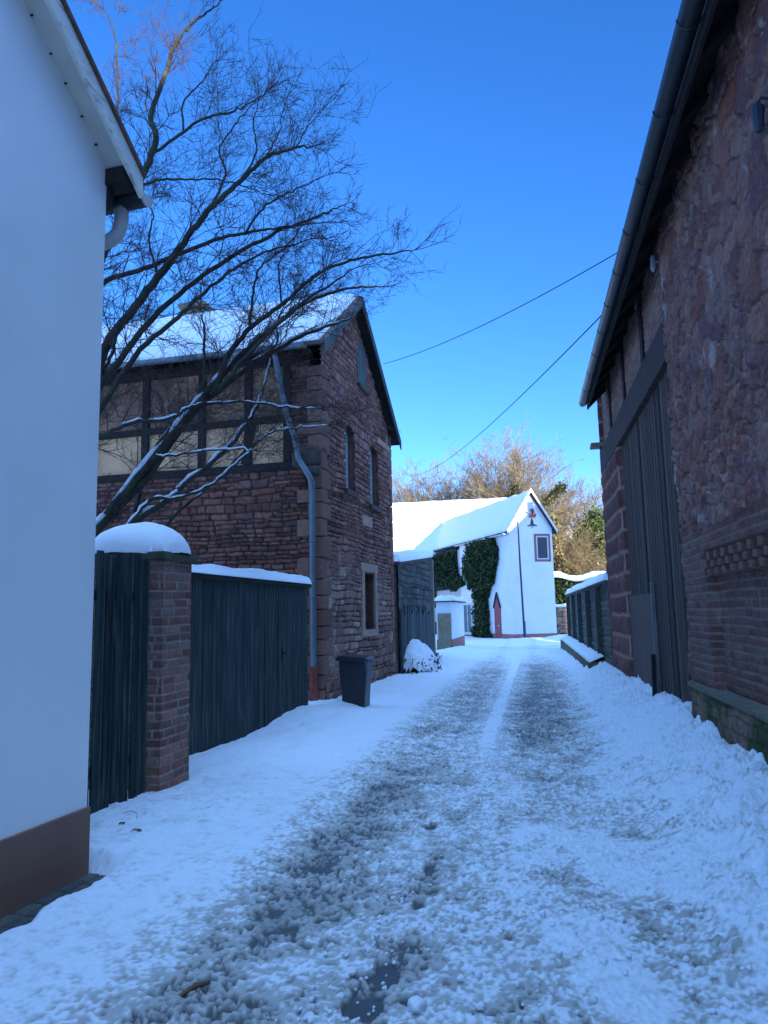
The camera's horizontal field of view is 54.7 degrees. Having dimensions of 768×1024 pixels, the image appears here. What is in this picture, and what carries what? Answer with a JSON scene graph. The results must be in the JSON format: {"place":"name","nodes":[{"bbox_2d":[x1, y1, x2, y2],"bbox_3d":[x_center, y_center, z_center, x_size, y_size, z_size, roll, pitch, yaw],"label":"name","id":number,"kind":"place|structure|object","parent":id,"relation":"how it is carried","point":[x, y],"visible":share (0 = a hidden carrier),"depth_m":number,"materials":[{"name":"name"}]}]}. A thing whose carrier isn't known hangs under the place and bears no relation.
{"place":"outdoors","nodes":[
{"label":"outdoors","id":0,"kind":"place"},
{"bbox_2d":[0,873,105,933],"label":"paving","id":1,"kind":"structure","parent":0,"point":[27,914],"depth_m":4.25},
{"bbox_2d":[66,0,681,526],"label":"sky","id":2,"kind":"structure","parent":0,"point":[531,118],"materials":[{"name":"blue"}]},
{"bbox_2d":[31,634,767,1023],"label":"road","id":3,"kind":"structure","parent":0,"point":[517,724],"depth_m":4.08,"materials":[{"name":"white snow"}]},
{"bbox_2d":[179,980,210,996],"bbox_3d":[-0.810,2.030,3.167,0.145,0.031,0.026,5,-10,-40],"label":"fallen stick","id":4,"kind":"object","parent":3,"relation":"on","point":[194,986],"visible":1,"depth_m":3.17,"materials":[{"name":"brown wood"}]},
{"bbox_2d":[268,766,759,1023],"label":"snow crumbs","id":5,"kind":"object","parent":3,"relation":"on","point":[416,1004],"visible":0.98,"depth_m":3.41,"materials":[{"name":"white snow"}]},
{"bbox_2d":[517,512,536,637],"bbox_3d":[7.853,3.407,39.914,1.038,6.877,0.580,-4,-8,20],"label":"street lamp","id":6,"kind":"object","parent":3,"relation":"on","point":[531,524],"visible":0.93,"depth_m":39.83,"materials":[{"name":"metal"}]},
{"bbox_2d":[555,603,567,633],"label":"wall","id":7,"kind":"structure","parent":3,"relation":"on","point":[561,618],"depth_m":47.13,"materials":[{"name":"brown stone"}]},
{"bbox_2d":[554,571,605,603],"bbox_3d":[13.828,5.895,49.419,7.111,3.946,1.923,-1,-8,0],"label":"hedge","id":8,"kind":"object","parent":3,"relation":"on","point":[561,579],"visible":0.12,"depth_m":48.88,"materials":[{"name":"green plant"}]},
{"bbox_2d":[560,650,767,1009],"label":"snow bank","id":9,"kind":"structure","parent":3,"relation":"on","point":[704,787],"depth_m":5.40,"materials":[{"name":"white snow"}]},
{"label":"ground","id":10,"kind":"structure","parent":0,"visible":0},
{"bbox_2d":[0,0,152,918],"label":"white house","id":11,"kind":"structure","parent":10,"relation":"on","point":[72,173],"depth_m":4.63,"materials":[{"name":"paint"}]},
{"bbox_2d":[88,522,196,791],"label":"brick pillar","id":12,"kind":"structure","parent":10,"relation":"on","point":[165,551],"depth_m":6.81,"materials":[{"name":"brown brick"}]},
{"bbox_2d":[189,564,311,754],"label":"wooden gate","id":13,"kind":"structure","parent":12,"relation":"attached to","point":[249,655],"depth_m":9.47,"materials":[{"name":"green wood"}]},
{"bbox_2d":[280,585,307,716],"bbox_3d":[-1.342,2.137,11.280,0.092,2.000,1.230,-3,-8,13],"label":"wicket door","id":14,"kind":"structure","parent":13,"relation":"in","point":[293,600],"depth_m":11.26,"materials":[{"name":"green wood"}]},
{"bbox_2d":[0,656,472,1023],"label":"snow verge","id":15,"kind":"structure","parent":10,"relation":"on","point":[220,805],"depth_m":5.35,"materials":[{"name":"white snow"}]},
{"bbox_2d":[87,550,151,813],"bbox_3d":[-2.427,1.315,5.672,0.096,2.096,2.268,-3,-8,16],"label":"slatted fence","id":16,"kind":"object","parent":15,"relation":"on","point":[116,749],"visible":0.45,"depth_m":6.23,"materials":[{"name":"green wood"}]},
{"bbox_2d":[335,654,376,707],"bbox_3d":[-0.435,2.856,12.080,0.589,1.054,0.600,-3,-8,10],"label":"wheelie bin","id":17,"kind":"object","parent":15,"relation":"on","point":[355,674],"visible":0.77,"depth_m":11.86,"materials":[{"name":"plastic"}]},
{"bbox_2d":[96,293,401,700],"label":"stone house","id":18,"kind":"structure","parent":10,"relation":"on","point":[328,534],"depth_m":14.47,"materials":[{"name":"brown stone"}]},
{"bbox_2d":[343,428,358,498],"bbox_3d":[-0.784,-1.061,15.463,0.285,1.500,0.800,-3,-8,15],"label":"window","id":19,"kind":"structure","parent":18,"relation":"in","point":[347,491],"depth_m":15.71,"materials":[{"name":"brown glass"}]},
{"bbox_2d":[368,449,381,512],"bbox_3d":[-0.305,-0.774,17.243,0.285,1.530,0.870,-3,-8,15],"label":"window","id":20,"kind":"structure","parent":18,"relation":"in","point":[373,507],"depth_m":17.52,"materials":[{"name":"brown glass"}]},
{"bbox_2d":[67,0,461,537],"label":"bare tree","id":21,"kind":"object","parent":10,"relation":"on","point":[140,477],"visible":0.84,"depth_m":9.62,"materials":[{"name":"brown plant"}]},
{"bbox_2d":[393,550,435,673],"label":"garden wall","id":22,"kind":"structure","parent":10,"relation":"on","point":[414,605],"depth_m":20.77,"materials":[{"name":"grey wood"}]},
{"bbox_2d":[400,639,442,674],"bbox_3d":[0.765,3.883,19.843,1.597,0.954,3.313,-1,-8,0],"label":"snowy shrub","id":23,"kind":"object","parent":10,"relation":"on","point":[420,656],"visible":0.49,"depth_m":18.82,"materials":[{"name":"white snow"}]},
{"bbox_2d":[391,460,473,502],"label":"bare tree","id":24,"kind":"object","parent":10,"relation":"on","point":[437,488],"depth_m":69.54,"materials":[{"name":"brown plant"}]},
{"bbox_2d":[434,595,465,649],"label":"white garden wall","id":25,"kind":"structure","parent":10,"relation":"on","point":[450,619],"depth_m":29.80,"materials":[{"name":"white paint"}]},
{"bbox_2d":[392,455,526,502],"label":"bare tree","id":26,"kind":"object","parent":10,"relation":"on","point":[404,495],"visible":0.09,"depth_m":69.76,"materials":[{"name":"brown plant"}]},
{"bbox_2d":[392,432,553,549],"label":"bare tree","id":27,"kind":"object","parent":10,"relation":"on","point":[475,470],"visible":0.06,"depth_m":69.83,"materials":[{"name":"brown plant"}]},
{"bbox_2d":[392,488,557,638],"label":"house","id":28,"kind":"structure","parent":10,"relation":"on","point":[437,527],"depth_m":41.99,"materials":[{"name":"white paint"}]},
{"bbox_2d":[432,551,465,591],"bbox_3d":[4.247,4.004,49.801,0.668,2.856,5.882,1,-8,-16],"label":"ivy","id":29,"kind":"object","parent":28,"relation":"attached to","point":[447,576],"visible":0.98,"depth_m":49.51,"materials":[{"name":"green plant"}]},
{"bbox_2d":[463,603,472,634],"bbox_3d":[5.281,6.705,46.609,0.070,1.950,1.500,1,-8,-15],"label":"garden window","id":30,"kind":"structure","parent":28,"relation":"in","point":[467,607],"depth_m":46.61,"materials":[{"name":"white glass"}]},
{"bbox_2d":[460,537,498,637],"bbox_3d":[5.665,4.571,44.237,0.799,5.981,5.010,1,-8,-15],"label":"ivy","id":31,"kind":"object","parent":28,"relation":"attached to","point":[479,561],"visible":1,"depth_m":43.64,"materials":[{"name":"green plant"}]},
{"bbox_2d":[493,592,501,637],"bbox_3d":[6.450,5.892,42.257,0.110,2.640,0.930,1,-8,-15],"label":"side door","id":32,"kind":"structure","parent":28,"relation":"in","point":[496,605],"depth_m":42.23,"materials":[{"name":"red paint"}]},
{"bbox_2d":[534,534,550,561],"bbox_3d":[8.840,1.994,41.462,0.980,1.550,0.080,1,-8,-15],"label":"window","id":33,"kind":"structure","parent":28,"relation":"in","point":[542,548],"depth_m":41.44,"materials":[{"name":"white glass"}]},
{"bbox_2d":[392,439,593,502],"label":"bare tree","id":34,"kind":"object","parent":10,"relation":"on","point":[430,490],"visible":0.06,"depth_m":73.24,"materials":[{"name":"brown plant"}]},
{"bbox_2d":[428,415,600,539],"bbox_3d":[11.850,0.825,62.943,15.735,18.345,18.297,2,-8,-20],"label":"bare tree","id":35,"kind":"object","parent":10,"relation":"on","point":[518,475],"visible":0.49,"depth_m":61.09,"materials":[{"name":"brown plant"}]},
{"bbox_2d":[509,481,521,496],"bbox_3d":[10.518,3.327,58.058,1.380,11.823,1.213,3,-9,-29],"label":"ivy clad tree","id":36,"kind":"object","parent":10,"relation":"on","point":[512,492],"visible":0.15,"depth_m":58.57,"materials":[{"name":"green plant"}]},
{"bbox_2d":[466,479,573,541],"bbox_3d":[10.437,3.514,60.583,12.303,12.336,10.581,0,-8,-10],"label":"bare tree","id":37,"kind":"object","parent":10,"relation":"on","point":[546,507],"visible":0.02,"depth_m":59.52,"materials":[{"name":"brown plant"}]},
{"bbox_2d":[454,446,603,564],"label":"bare tree","id":38,"kind":"object","parent":10,"relation":"on","point":[575,512],"visible":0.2,"depth_m":68.21,"materials":[{"name":"brown plant"}]},
{"bbox_2d":[538,480,571,510],"bbox_3d":[12.056,2.303,57.144,5.314,9.619,1.304,-1,-8,0],"label":"ivy clad tree","id":39,"kind":"object","parent":10,"relation":"on","point":[560,489],"visible":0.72,"depth_m":57.52,"materials":[{"name":"green plant"}]},
{"bbox_2d":[547,500,573,601],"bbox_3d":[12.555,4.001,55.760,3.004,9.988,3.684,-1,-8,0],"label":"bushy tree","id":40,"kind":"object","parent":10,"relation":"on","point":[559,558],"visible":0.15,"depth_m":55.09,"materials":[{"name":"brown plant"}]},
{"bbox_2d":[553,537,600,574],"bbox_3d":[14.478,5.493,56.812,4.689,7.147,7.586,-1,-8,-4],"label":"bare shrub","id":41,"kind":"object","parent":10,"relation":"on","point":[570,550],"visible":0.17,"depth_m":55.66,"materials":[{"name":"brown plant"}]},
{"bbox_2d":[552,489,601,546],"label":"bare tree","id":42,"kind":"object","parent":10,"relation":"on","point":[578,516],"visible":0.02,"depth_m":82.24,"materials":[{"name":"brown plant"}]},
{"bbox_2d":[553,514,606,573],"bbox_3d":[14.254,4.483,56.842,7.974,9.195,6.858,-4,-8,20],"label":"bare shrub","id":43,"kind":"object","parent":10,"relation":"on","point":[582,553],"visible":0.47,"depth_m":55.84,"materials":[{"name":"brown plant"}]},
{"bbox_2d":[555,545,606,574],"bbox_3d":[15.180,5.588,57.932,5.459,7.323,4.116,-1,-8,0],"label":"bushy tree","id":44,"kind":"object","parent":10,"relation":"on","point":[600,562],"visible":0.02,"depth_m":57.07,"materials":[{"name":"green plant"}]},
{"bbox_2d":[556,545,606,596],"bbox_3d":[14.092,5.585,54.540,8.149,6.391,6.785,-2,-8,3],"label":"bare shrub","id":45,"kind":"object","parent":10,"relation":"on","point":[586,570],"visible":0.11,"depth_m":54.48,"materials":[{"name":"brown plant"}]},
{"bbox_2d":[565,497,606,564],"bbox_3d":[17.191,4.181,60.349,4.404,10.669,5.005,-5,-9,25],"label":"evergreen tree","id":46,"kind":"object","parent":10,"relation":"on","point":[595,517],"visible":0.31,"depth_m":59.28,"materials":[{"name":"green plant"}]},
{"bbox_2d":[560,571,612,668],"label":"boundary wall","id":47,"kind":"structure","parent":10,"relation":"on","point":[586,640],"depth_m":19.58,"materials":[{"name":"grey wood"}]},
{"bbox_2d":[575,541,604,569],"bbox_3d":[17.195,5.513,59.236,8.127,7.657,5.024,6,-11,-44],"label":"bare shrub","id":48,"kind":"object","parent":10,"relation":"on","point":[593,553],"visible":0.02,"depth_m":58.50,"materials":[{"name":"brown plant"}]},
{"bbox_2d":[579,0,767,764],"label":"stone barn","id":49,"kind":"structure","parent":10,"relation":"on","point":[675,385],"depth_m":7.05,"materials":[{"name":"stone"}]},
{"bbox_2d":[384,253,616,363],"bbox_3d":[1.454,-3.334,13.194,0.013,1.552,9.025,1,-8,-19],"label":"overhead cable","id":50,"kind":"object","parent":49,"relation":"attached to","point":[514,309],"visible":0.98,"depth_m":11.32,"materials":[{"name":"black rubber"}]},
{"bbox_2d":[405,265,649,474],"bbox_3d":[2.418,-3.109,35.050,0.020,7.118,51.395,-1,-8,-2],"label":"overhead cable","id":51,"kind":"object","parent":49,"relation":"attached to","point":[541,375],"visible":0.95,"depth_m":14.19,"materials":[{"name":"black rubber"}]},
{"bbox_2d":[750,96,767,132],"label":"wall lantern","id":52,"kind":"object","parent":49,"relation":"attached to","point":[757,111],"depth_m":4.89,"materials":[{"name":"metal"}]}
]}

